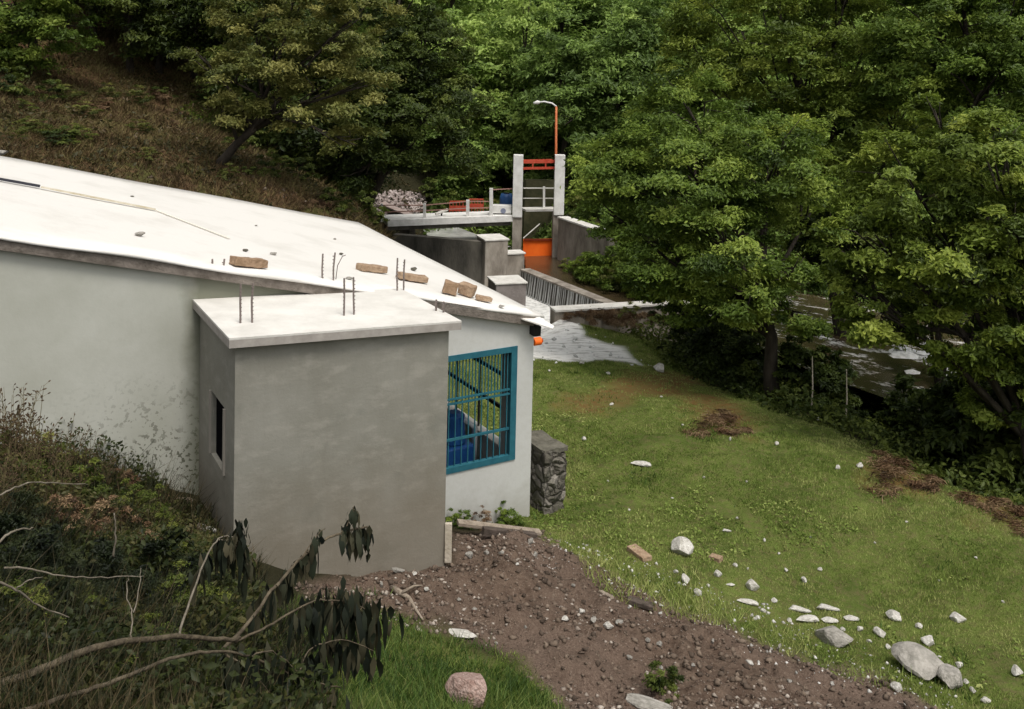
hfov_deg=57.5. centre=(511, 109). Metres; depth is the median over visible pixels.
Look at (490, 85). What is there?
forest tree
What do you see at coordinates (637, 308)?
bush
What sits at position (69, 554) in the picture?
bush
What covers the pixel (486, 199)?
bush
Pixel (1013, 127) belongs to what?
forest tree
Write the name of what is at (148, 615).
bush
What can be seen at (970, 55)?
leafy tree
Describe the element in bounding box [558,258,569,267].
bush
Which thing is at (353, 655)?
fallen branch
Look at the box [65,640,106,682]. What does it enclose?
bush
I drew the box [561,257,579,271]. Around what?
bush
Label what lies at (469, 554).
stone
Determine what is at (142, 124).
bush
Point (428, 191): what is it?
bush
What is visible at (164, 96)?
bush
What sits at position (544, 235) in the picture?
bank cover
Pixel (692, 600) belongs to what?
edge grass
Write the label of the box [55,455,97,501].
seeding weed
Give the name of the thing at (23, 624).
bush
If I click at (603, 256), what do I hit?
bush
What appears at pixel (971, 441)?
bush
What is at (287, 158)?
bush
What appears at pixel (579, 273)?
bush
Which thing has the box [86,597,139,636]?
bush
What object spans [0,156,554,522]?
pump house
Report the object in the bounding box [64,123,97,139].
bush
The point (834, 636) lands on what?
boulder
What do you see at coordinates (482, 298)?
brick
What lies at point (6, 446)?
bush
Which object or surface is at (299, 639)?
bush
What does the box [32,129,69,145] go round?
bush
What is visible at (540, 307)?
plunge pool
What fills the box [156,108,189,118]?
bush
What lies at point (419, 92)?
dark tree
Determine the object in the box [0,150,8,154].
stone
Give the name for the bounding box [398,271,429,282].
brick
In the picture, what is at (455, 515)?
bush
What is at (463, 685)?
boulder
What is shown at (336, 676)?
bush
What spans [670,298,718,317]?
bush
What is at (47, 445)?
seeding weed
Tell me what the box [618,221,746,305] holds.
slim tree
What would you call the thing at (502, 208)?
white cabinet
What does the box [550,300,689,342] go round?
ledge wall
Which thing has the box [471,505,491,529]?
bush
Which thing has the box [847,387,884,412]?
bush
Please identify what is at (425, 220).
footbridge
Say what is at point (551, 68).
forest tree
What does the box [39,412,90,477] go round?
seeding weed
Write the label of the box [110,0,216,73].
forest tree
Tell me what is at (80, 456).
bush
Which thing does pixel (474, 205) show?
red fence
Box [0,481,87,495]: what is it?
fallen branch
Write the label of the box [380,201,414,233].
channel side wall
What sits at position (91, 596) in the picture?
bush
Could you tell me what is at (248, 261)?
brick
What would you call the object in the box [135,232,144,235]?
stone
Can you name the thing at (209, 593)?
bush
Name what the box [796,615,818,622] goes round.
stone
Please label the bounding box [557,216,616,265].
wing wall
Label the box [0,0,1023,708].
ground
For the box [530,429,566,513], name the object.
stone pier
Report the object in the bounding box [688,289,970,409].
river
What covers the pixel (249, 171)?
bush
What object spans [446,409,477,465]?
water pump
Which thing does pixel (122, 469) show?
seeding weed
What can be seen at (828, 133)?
forest tree
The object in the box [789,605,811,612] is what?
stone
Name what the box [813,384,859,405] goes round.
bush
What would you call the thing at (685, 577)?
stone
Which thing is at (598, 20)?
forest tree
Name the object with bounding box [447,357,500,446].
side window
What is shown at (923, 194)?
forest tree
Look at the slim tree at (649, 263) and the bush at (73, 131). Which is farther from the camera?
the slim tree at (649, 263)
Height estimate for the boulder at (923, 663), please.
0.274 m
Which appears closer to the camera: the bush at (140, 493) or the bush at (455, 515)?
the bush at (140, 493)
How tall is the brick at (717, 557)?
0.074 m
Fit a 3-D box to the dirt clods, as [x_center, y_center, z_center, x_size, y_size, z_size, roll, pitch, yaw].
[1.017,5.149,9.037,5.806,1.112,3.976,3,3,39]
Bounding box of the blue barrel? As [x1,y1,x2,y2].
[500,192,512,203]
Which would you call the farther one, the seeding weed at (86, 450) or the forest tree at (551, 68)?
the forest tree at (551, 68)
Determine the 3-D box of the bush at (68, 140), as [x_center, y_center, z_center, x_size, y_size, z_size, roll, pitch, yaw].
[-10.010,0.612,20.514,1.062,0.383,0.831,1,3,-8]
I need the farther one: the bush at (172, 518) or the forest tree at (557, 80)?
the forest tree at (557, 80)
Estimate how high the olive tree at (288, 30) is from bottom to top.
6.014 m
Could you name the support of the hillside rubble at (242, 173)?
on the ground at (852, 592)
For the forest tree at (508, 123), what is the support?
on the ground at (852, 592)
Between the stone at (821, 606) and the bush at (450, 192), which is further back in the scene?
the bush at (450, 192)
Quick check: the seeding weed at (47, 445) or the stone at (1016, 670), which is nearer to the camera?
the seeding weed at (47, 445)
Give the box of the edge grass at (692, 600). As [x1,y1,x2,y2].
[573,545,991,708]
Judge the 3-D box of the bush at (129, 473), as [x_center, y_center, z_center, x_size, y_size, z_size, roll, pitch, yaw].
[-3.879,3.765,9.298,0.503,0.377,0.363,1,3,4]
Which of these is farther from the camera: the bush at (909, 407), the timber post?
the bush at (909, 407)
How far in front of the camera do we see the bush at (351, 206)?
22.86 m
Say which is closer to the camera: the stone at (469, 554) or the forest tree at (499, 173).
the stone at (469, 554)
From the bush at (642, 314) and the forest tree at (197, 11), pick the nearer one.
the bush at (642, 314)
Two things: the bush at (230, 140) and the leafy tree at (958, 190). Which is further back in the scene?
the bush at (230, 140)
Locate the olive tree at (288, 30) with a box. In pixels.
[165,0,413,164]
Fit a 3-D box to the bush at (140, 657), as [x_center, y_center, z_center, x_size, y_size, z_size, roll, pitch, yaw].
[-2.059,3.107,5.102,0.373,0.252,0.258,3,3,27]
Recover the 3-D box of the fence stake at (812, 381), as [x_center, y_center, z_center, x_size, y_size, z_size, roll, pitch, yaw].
[5.964,5.521,18.553,0.049,1.251,0.032,2,3,24]
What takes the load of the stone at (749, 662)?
on the ground at (852, 592)
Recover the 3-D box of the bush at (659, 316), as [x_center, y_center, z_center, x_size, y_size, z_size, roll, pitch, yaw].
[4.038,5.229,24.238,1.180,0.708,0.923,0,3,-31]
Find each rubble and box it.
[70,94,368,222]
[373,189,426,214]
[533,323,635,365]
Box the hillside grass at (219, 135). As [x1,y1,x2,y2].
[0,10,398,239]
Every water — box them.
[424,228,509,246]
[521,249,680,301]
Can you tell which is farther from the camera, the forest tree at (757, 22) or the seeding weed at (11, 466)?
the forest tree at (757, 22)
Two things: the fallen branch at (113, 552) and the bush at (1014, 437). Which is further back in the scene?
the bush at (1014, 437)
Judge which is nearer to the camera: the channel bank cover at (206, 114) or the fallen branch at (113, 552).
the fallen branch at (113, 552)
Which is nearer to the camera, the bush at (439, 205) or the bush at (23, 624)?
the bush at (23, 624)
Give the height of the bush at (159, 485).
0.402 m
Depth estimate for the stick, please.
9.26 m
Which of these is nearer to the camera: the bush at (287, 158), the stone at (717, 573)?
the stone at (717, 573)
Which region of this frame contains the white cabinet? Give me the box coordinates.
[493,204,511,213]
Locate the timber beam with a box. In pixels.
[481,526,536,538]
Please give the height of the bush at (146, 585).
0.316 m
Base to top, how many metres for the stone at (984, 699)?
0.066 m
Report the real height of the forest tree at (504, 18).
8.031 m
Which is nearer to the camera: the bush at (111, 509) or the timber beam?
the bush at (111, 509)
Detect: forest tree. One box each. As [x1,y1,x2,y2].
[71,0,153,37]
[87,0,199,73]
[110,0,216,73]
[112,0,241,79]
[144,0,284,115]
[193,0,383,172]
[267,76,415,198]
[295,0,399,83]
[352,0,453,112]
[353,0,510,67]
[403,0,522,147]
[410,37,535,192]
[414,59,505,167]
[448,93,523,202]
[473,9,540,94]
[474,0,573,185]
[476,0,520,38]
[476,91,558,189]
[499,0,605,42]
[500,26,638,196]
[500,85,561,151]
[501,83,573,181]
[504,0,611,138]
[528,0,649,137]
[545,31,586,168]
[558,0,634,68]
[567,15,684,147]
[579,0,709,139]
[629,0,748,109]
[647,0,747,132]
[679,20,794,172]
[705,0,862,100]
[739,0,877,179]
[788,15,911,154]
[811,0,917,68]
[846,95,1007,242]
[898,3,993,81]
[929,0,1013,93]
[929,1,1023,127]
[959,121,1023,221]
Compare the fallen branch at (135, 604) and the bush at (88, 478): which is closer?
the fallen branch at (135, 604)
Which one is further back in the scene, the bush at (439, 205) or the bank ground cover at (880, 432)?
the bush at (439, 205)
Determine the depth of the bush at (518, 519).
12.22 m
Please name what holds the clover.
on the ground at (852, 592)
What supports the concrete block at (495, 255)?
on the ground at (852, 592)
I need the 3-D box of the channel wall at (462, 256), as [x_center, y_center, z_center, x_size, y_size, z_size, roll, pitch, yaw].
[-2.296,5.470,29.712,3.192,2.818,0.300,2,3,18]
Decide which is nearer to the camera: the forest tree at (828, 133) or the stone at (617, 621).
the stone at (617, 621)
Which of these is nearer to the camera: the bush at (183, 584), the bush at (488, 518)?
the bush at (183, 584)
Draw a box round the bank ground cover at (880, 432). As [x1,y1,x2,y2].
[617,318,1023,505]
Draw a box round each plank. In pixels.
[456,519,541,535]
[598,590,613,598]
[627,596,652,610]
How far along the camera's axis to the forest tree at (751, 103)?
33.96 m
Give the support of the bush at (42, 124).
on the ground at (852, 592)
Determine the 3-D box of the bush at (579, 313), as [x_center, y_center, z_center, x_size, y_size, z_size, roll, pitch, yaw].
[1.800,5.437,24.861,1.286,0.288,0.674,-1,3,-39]
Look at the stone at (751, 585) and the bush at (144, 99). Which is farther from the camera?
the bush at (144, 99)
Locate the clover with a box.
[476,366,1023,689]
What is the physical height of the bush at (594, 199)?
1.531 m
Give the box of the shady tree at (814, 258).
[775,210,1018,387]
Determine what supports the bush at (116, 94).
on the ground at (852, 592)
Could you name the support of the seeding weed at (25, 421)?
on the ground at (852, 592)
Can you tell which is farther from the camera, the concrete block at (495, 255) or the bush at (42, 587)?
the concrete block at (495, 255)
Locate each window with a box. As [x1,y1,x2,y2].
[208,390,225,475]
[446,346,517,474]
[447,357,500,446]
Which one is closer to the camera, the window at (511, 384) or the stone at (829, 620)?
the stone at (829, 620)
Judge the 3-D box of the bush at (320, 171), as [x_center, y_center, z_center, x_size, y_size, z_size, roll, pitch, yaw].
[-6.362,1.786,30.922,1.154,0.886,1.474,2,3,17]
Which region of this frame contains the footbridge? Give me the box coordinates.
[381,188,512,229]
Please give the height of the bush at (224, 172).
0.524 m
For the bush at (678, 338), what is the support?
on the ground at (852, 592)
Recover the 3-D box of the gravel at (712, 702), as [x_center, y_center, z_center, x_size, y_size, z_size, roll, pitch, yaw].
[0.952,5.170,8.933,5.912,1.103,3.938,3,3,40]
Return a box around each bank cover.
[170,74,368,204]
[423,106,965,330]
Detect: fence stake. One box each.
[810,356,812,410]
[845,369,847,414]
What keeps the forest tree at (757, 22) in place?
on the ground at (852, 592)
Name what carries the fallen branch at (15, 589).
on the undergrowth
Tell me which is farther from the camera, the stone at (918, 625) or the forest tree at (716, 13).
the forest tree at (716, 13)
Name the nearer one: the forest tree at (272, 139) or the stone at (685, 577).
the stone at (685, 577)
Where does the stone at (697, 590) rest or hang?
on the ground at (852, 592)
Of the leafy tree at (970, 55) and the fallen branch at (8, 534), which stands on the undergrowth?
the fallen branch at (8, 534)
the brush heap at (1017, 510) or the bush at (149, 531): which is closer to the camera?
the bush at (149, 531)
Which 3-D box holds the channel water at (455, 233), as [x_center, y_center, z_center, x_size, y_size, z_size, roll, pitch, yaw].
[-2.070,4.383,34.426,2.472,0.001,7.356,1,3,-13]
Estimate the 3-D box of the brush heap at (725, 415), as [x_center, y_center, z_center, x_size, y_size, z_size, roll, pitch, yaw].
[3.620,5.573,16.316,1.146,0.269,2.186,3,3,36]
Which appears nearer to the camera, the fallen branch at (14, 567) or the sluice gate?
the fallen branch at (14, 567)
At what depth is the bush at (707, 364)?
22.34 m
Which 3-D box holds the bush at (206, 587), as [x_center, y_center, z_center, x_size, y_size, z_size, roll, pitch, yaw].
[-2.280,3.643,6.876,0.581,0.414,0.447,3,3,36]
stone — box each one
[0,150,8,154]
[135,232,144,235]
[392,567,404,572]
[449,628,476,637]
[465,551,472,558]
[561,615,568,620]
[590,616,595,623]
[603,621,613,628]
[615,619,622,624]
[630,461,650,466]
[653,363,663,371]
[671,536,693,555]
[682,573,689,583]
[694,588,701,595]
[714,570,721,576]
[736,598,758,605]
[745,579,758,590]
[745,660,753,665]
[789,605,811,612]
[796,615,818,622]
[816,603,839,610]
[821,617,838,622]
[844,615,858,620]
[856,462,862,467]
[873,627,885,637]
[885,609,901,620]
[890,681,901,691]
[915,623,922,628]
[921,635,933,645]
[949,611,965,622]
[955,662,962,667]
[980,696,990,703]
[1011,664,1022,675]
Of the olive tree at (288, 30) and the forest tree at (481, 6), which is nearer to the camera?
the olive tree at (288, 30)
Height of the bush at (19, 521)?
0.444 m
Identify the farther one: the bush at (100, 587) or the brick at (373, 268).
the brick at (373, 268)
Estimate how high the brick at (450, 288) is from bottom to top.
0.192 m
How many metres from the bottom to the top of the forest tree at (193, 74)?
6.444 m
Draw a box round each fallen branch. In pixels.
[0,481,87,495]
[0,527,33,542]
[0,577,68,617]
[1,506,403,684]
[3,566,142,577]
[25,619,382,708]
[112,513,116,557]
[126,568,140,636]
[178,518,255,632]
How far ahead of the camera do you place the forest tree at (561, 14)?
40.81 m
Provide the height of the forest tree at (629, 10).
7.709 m
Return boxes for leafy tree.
[0,0,114,74]
[560,66,869,400]
[646,0,961,406]
[811,90,1023,457]
[842,0,1023,343]
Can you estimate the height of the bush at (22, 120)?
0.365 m
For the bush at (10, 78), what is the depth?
23.00 m
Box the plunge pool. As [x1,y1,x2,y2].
[526,296,550,328]
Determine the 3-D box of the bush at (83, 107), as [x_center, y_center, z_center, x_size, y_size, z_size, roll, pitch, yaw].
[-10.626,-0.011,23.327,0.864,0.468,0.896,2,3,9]
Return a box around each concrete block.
[476,233,508,286]
[487,275,527,305]
[507,249,525,275]
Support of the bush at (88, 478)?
on the ground at (852, 592)
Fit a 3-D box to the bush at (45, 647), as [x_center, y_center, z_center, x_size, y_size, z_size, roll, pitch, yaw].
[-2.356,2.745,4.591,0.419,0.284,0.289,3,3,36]
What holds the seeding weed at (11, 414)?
on the ground at (852, 592)
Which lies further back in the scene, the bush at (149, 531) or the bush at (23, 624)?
the bush at (149, 531)
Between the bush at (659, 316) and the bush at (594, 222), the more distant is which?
the bush at (594, 222)
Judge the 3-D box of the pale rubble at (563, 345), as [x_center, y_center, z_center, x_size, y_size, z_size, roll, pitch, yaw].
[1.460,6.314,24.735,3.600,1.824,7.001,1,3,0]
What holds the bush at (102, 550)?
on the ground at (852, 592)
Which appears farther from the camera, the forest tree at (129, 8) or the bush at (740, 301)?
the forest tree at (129, 8)
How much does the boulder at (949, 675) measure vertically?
0.214 m
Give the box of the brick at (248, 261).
[227,256,267,267]
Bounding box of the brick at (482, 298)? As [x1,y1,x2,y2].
[475,294,492,302]
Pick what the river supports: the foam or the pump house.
the foam
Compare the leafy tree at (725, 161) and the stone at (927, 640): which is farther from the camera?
the leafy tree at (725, 161)
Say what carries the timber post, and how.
attached to the concrete annexe
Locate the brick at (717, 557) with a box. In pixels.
[709,553,722,562]
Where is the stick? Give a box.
[389,585,423,619]
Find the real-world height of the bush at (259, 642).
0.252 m
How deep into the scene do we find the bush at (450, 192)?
36.09 m
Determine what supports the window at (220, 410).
in the concrete annexe
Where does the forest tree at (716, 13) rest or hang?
on the ground at (852, 592)
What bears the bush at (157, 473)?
on the ground at (852, 592)
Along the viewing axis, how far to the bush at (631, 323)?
24.22 m
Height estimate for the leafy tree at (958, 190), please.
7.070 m
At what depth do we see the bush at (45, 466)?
8.31 m
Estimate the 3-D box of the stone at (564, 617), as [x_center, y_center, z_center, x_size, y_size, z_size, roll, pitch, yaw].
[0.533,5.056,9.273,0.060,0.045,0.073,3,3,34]
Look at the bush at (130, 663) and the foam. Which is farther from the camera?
the foam
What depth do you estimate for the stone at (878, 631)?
10.28 m
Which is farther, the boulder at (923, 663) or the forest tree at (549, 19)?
the forest tree at (549, 19)
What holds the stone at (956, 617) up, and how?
on the ground at (852, 592)
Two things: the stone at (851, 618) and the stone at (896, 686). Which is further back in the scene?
the stone at (851, 618)
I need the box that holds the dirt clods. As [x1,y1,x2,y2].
[296,528,942,708]
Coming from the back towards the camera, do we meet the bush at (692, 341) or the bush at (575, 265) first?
the bush at (575, 265)
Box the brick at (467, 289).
[458,281,476,297]
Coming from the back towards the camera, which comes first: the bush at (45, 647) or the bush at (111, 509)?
the bush at (111, 509)
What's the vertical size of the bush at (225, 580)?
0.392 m
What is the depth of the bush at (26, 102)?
22.12 m
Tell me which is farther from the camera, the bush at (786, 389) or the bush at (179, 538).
the bush at (786, 389)
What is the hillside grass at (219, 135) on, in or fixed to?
on the ground at (852, 592)
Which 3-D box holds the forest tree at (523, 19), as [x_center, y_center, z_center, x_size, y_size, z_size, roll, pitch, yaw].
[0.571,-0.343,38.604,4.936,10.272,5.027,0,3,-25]
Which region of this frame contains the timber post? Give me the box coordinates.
[444,522,451,562]
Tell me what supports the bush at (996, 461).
on the ground at (852, 592)
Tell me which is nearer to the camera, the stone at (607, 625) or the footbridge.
the stone at (607, 625)
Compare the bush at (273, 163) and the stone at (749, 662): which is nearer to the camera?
the stone at (749, 662)
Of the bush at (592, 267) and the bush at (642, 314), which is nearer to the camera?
the bush at (642, 314)
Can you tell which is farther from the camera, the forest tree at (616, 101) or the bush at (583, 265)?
the forest tree at (616, 101)
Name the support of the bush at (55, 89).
on the ground at (852, 592)
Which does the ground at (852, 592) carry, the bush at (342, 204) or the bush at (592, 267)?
the bush at (342, 204)
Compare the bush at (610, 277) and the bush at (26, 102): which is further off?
the bush at (610, 277)
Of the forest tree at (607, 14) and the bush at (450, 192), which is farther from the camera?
the forest tree at (607, 14)
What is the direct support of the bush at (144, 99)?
on the ground at (852, 592)
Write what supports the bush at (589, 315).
on the ground at (852, 592)
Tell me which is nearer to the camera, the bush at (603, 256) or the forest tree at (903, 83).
the bush at (603, 256)
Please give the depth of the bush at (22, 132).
19.94 m
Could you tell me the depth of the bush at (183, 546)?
7.46 m
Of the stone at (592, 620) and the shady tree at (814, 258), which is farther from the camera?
the shady tree at (814, 258)
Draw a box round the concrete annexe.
[193,252,461,576]
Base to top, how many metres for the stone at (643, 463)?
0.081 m
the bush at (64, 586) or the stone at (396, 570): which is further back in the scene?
the stone at (396, 570)
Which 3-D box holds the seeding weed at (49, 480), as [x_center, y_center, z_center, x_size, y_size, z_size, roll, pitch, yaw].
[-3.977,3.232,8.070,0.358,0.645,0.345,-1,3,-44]
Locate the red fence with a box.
[449,199,483,211]
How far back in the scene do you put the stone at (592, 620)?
9.42 m
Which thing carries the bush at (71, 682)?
on the ground at (852, 592)
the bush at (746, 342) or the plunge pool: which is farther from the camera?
the plunge pool
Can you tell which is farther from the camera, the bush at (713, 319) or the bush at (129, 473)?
the bush at (713, 319)
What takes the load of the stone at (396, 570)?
on the ground at (852, 592)
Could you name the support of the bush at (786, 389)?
on the ground at (852, 592)
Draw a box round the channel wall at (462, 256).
[393,233,482,283]
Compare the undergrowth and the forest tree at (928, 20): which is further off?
the forest tree at (928, 20)
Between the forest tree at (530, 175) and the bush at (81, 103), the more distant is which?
the forest tree at (530, 175)
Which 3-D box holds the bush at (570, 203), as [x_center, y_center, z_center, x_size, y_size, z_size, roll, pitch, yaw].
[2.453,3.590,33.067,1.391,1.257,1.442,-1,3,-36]
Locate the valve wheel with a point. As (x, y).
(441, 212)
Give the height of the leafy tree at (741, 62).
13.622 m
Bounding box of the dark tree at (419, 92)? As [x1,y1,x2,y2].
[321,0,499,203]
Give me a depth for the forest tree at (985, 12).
35.14 m
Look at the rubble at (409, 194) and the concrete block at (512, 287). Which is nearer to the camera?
the concrete block at (512, 287)
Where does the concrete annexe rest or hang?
on the ground at (852, 592)
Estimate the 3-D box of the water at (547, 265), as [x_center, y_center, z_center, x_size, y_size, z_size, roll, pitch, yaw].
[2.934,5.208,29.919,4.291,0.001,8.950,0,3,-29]
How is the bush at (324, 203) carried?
on the ground at (852, 592)
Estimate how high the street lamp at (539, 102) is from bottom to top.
4.253 m
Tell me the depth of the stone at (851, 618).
10.63 m
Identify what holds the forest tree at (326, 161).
on the ground at (852, 592)
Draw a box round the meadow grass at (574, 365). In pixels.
[439,324,1023,708]
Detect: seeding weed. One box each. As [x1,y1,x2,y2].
[0,380,62,471]
[0,383,42,449]
[0,388,30,472]
[0,404,52,485]
[0,405,21,454]
[0,424,48,506]
[0,437,20,509]
[17,416,75,475]
[30,446,74,506]
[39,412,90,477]
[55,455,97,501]
[76,425,105,483]
[88,449,123,486]
[101,461,127,492]
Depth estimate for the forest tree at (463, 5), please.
43.48 m
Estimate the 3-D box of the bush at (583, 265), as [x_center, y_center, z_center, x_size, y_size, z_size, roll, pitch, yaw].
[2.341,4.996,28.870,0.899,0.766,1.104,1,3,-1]
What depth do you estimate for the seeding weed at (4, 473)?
7.43 m
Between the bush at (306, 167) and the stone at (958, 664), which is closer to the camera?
the stone at (958, 664)
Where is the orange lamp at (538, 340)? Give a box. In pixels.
[534,337,542,345]
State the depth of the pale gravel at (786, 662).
10.15 m
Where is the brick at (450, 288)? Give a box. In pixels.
[442,279,458,295]
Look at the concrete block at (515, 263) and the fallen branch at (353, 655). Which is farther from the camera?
the concrete block at (515, 263)
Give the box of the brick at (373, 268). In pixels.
[355,263,387,272]
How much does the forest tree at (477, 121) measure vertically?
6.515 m
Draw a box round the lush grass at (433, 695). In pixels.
[192,580,566,708]
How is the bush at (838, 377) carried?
on the ground at (852, 592)
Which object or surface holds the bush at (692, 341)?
on the ground at (852, 592)
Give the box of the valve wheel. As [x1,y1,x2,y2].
[435,210,447,215]
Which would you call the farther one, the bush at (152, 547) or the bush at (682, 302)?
the bush at (682, 302)
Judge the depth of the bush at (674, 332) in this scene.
22.78 m
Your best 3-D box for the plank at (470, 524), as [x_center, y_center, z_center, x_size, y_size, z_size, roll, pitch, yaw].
[-0.156,5.212,11.639,1.083,0.296,0.120,1,3,-16]
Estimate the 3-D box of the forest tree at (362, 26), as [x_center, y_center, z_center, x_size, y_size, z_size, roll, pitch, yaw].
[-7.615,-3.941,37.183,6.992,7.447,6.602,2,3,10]
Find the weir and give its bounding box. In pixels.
[520,268,614,305]
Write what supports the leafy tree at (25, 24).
on the ground at (852, 592)
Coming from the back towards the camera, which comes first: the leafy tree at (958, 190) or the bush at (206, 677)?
the leafy tree at (958, 190)
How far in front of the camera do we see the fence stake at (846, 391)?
18.14 m
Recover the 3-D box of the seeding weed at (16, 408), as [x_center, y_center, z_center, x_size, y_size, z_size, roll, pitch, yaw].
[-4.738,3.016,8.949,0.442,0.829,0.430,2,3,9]
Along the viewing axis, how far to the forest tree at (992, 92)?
35.03 m
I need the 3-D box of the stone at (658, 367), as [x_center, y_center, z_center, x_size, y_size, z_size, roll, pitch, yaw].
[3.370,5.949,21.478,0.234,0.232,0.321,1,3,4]
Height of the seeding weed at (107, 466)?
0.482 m
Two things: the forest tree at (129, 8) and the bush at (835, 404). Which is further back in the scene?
the forest tree at (129, 8)
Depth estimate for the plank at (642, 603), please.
10.29 m
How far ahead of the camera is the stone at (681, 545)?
11.61 m
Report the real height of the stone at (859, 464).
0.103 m
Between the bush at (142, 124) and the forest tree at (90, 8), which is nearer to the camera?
the bush at (142, 124)
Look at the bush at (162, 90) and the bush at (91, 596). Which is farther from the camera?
the bush at (162, 90)
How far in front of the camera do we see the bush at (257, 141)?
26.70 m
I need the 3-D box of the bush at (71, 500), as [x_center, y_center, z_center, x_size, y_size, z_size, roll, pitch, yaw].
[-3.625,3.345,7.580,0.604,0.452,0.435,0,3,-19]
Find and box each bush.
[0,65,35,96]
[0,430,27,477]
[0,489,52,528]
[0,512,59,573]
[0,516,54,578]
[0,546,33,585]
[0,576,66,640]
[0,622,54,660]
[5,129,27,139]
[8,583,55,617]
[10,98,38,111]
[11,116,39,132]
[14,458,61,498]
[18,118,53,138]
[18,524,81,582]
[19,635,76,681]
[25,427,79,473]
[27,79,68,101]
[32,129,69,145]
[34,667,78,695]
[39,493,103,536]
[42,128,80,144]
[45,578,82,619]
[51,83,83,100]
[56,457,111,508]
[57,125,92,139]
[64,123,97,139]
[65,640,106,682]
[67,100,103,117]
[67,537,135,588]
[69,101,96,109]
[69,449,113,470]
[78,590,126,622]
[83,494,142,530]
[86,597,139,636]
[88,95,114,109]
[91,580,123,607]
[96,82,121,101]
[98,655,149,702]
[107,467,141,494]
[109,564,166,607]
[117,478,162,519]
[123,119,154,133]
[124,652,168,687]
[125,84,155,107]
[128,483,175,521]
[129,147,162,162]
[130,611,174,648]
[132,538,198,592]
[134,521,161,542]
[139,526,212,571]
[140,611,201,653]
[142,88,172,100]
[143,559,212,632]
[144,86,179,97]
[145,472,167,490]
[150,606,183,632]
[154,510,184,528]
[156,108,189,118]
[156,541,190,568]
[161,583,195,609]
[184,155,204,162]
[186,667,216,688]
[190,93,210,102]
[197,580,245,629]
[203,589,237,622]
[207,569,232,613]
[207,619,236,645]
[216,162,239,183]
[221,137,248,149]
[238,166,264,176]
[239,636,272,656]
[246,130,277,153]
[251,153,282,177]
[271,155,296,168]
[283,157,321,180]
[291,634,310,654]
[298,199,333,209]
[305,152,333,176]
[317,187,356,211]
[328,666,353,690]
[343,199,358,218]
[353,190,390,213]
[363,207,389,224]
[416,177,459,206]
[426,201,447,212]
[436,189,473,211]
[445,507,472,529]
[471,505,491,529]
[478,197,499,227]
[495,500,525,525]
[547,169,583,194]
[551,189,580,217]
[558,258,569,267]
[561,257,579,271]
[562,196,598,221]
[562,256,584,271]
[563,309,585,320]
[568,258,586,274]
[572,177,612,214]
[573,251,599,280]
[573,260,593,282]
[574,250,609,274]
[576,250,625,285]
[577,214,608,226]
[580,306,626,327]
[583,262,614,285]
[587,245,629,286]
[594,267,623,290]
[599,308,643,328]
[601,258,634,291]
[614,311,665,328]
[616,301,640,321]
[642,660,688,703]
[647,300,685,326]
[654,334,682,358]
[668,309,707,362]
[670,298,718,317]
[679,308,733,379]
[693,321,759,385]
[694,346,730,376]
[695,304,721,322]
[722,322,784,392]
[723,299,756,330]
[773,334,841,399]
[773,384,814,410]
[797,346,870,419]
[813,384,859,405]
[818,398,865,429]
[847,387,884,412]
[873,372,947,452]
[888,367,1002,480]
[911,371,1008,477]
[923,375,1023,499]
[944,369,1012,485]
[944,382,1023,496]
[965,371,1023,480]
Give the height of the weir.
1.230 m
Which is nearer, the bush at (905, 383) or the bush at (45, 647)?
the bush at (45, 647)
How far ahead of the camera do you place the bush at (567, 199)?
34.50 m
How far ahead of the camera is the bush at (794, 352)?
19.27 m
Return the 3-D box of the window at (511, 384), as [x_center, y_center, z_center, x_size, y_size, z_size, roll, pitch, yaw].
[-0.616,3.891,12.034,1.525,1.530,0.070,0,3,-30]
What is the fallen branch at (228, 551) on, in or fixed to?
on the undergrowth
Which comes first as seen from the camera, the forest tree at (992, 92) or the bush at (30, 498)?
the bush at (30, 498)
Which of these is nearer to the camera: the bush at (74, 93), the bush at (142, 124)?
the bush at (142, 124)
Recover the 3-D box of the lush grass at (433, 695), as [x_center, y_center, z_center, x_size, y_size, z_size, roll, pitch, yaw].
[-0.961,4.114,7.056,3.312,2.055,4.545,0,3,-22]
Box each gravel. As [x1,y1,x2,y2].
[294,530,873,708]
[543,542,957,708]
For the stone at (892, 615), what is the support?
on the ground at (852, 592)
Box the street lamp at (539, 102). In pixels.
[533,100,556,153]
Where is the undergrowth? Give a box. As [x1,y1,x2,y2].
[0,429,399,708]
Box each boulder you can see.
[445,672,486,708]
[626,693,672,708]
[815,625,853,647]
[891,641,943,680]
[937,663,962,689]
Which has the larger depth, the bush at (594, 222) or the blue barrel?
the blue barrel
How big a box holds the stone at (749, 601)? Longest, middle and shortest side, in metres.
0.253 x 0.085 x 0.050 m
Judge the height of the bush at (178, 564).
0.441 m
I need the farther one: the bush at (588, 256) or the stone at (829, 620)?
the bush at (588, 256)
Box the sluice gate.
[512,154,564,264]
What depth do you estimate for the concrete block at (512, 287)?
26.65 m
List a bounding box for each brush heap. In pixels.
[676,408,755,439]
[859,449,948,510]
[937,489,1023,536]
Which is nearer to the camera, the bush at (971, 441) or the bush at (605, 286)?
the bush at (971, 441)
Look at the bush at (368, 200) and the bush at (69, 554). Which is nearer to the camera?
the bush at (69, 554)
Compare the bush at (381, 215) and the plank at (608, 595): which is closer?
the plank at (608, 595)
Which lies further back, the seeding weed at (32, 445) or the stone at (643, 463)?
the stone at (643, 463)
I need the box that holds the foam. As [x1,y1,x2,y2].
[888,342,955,375]

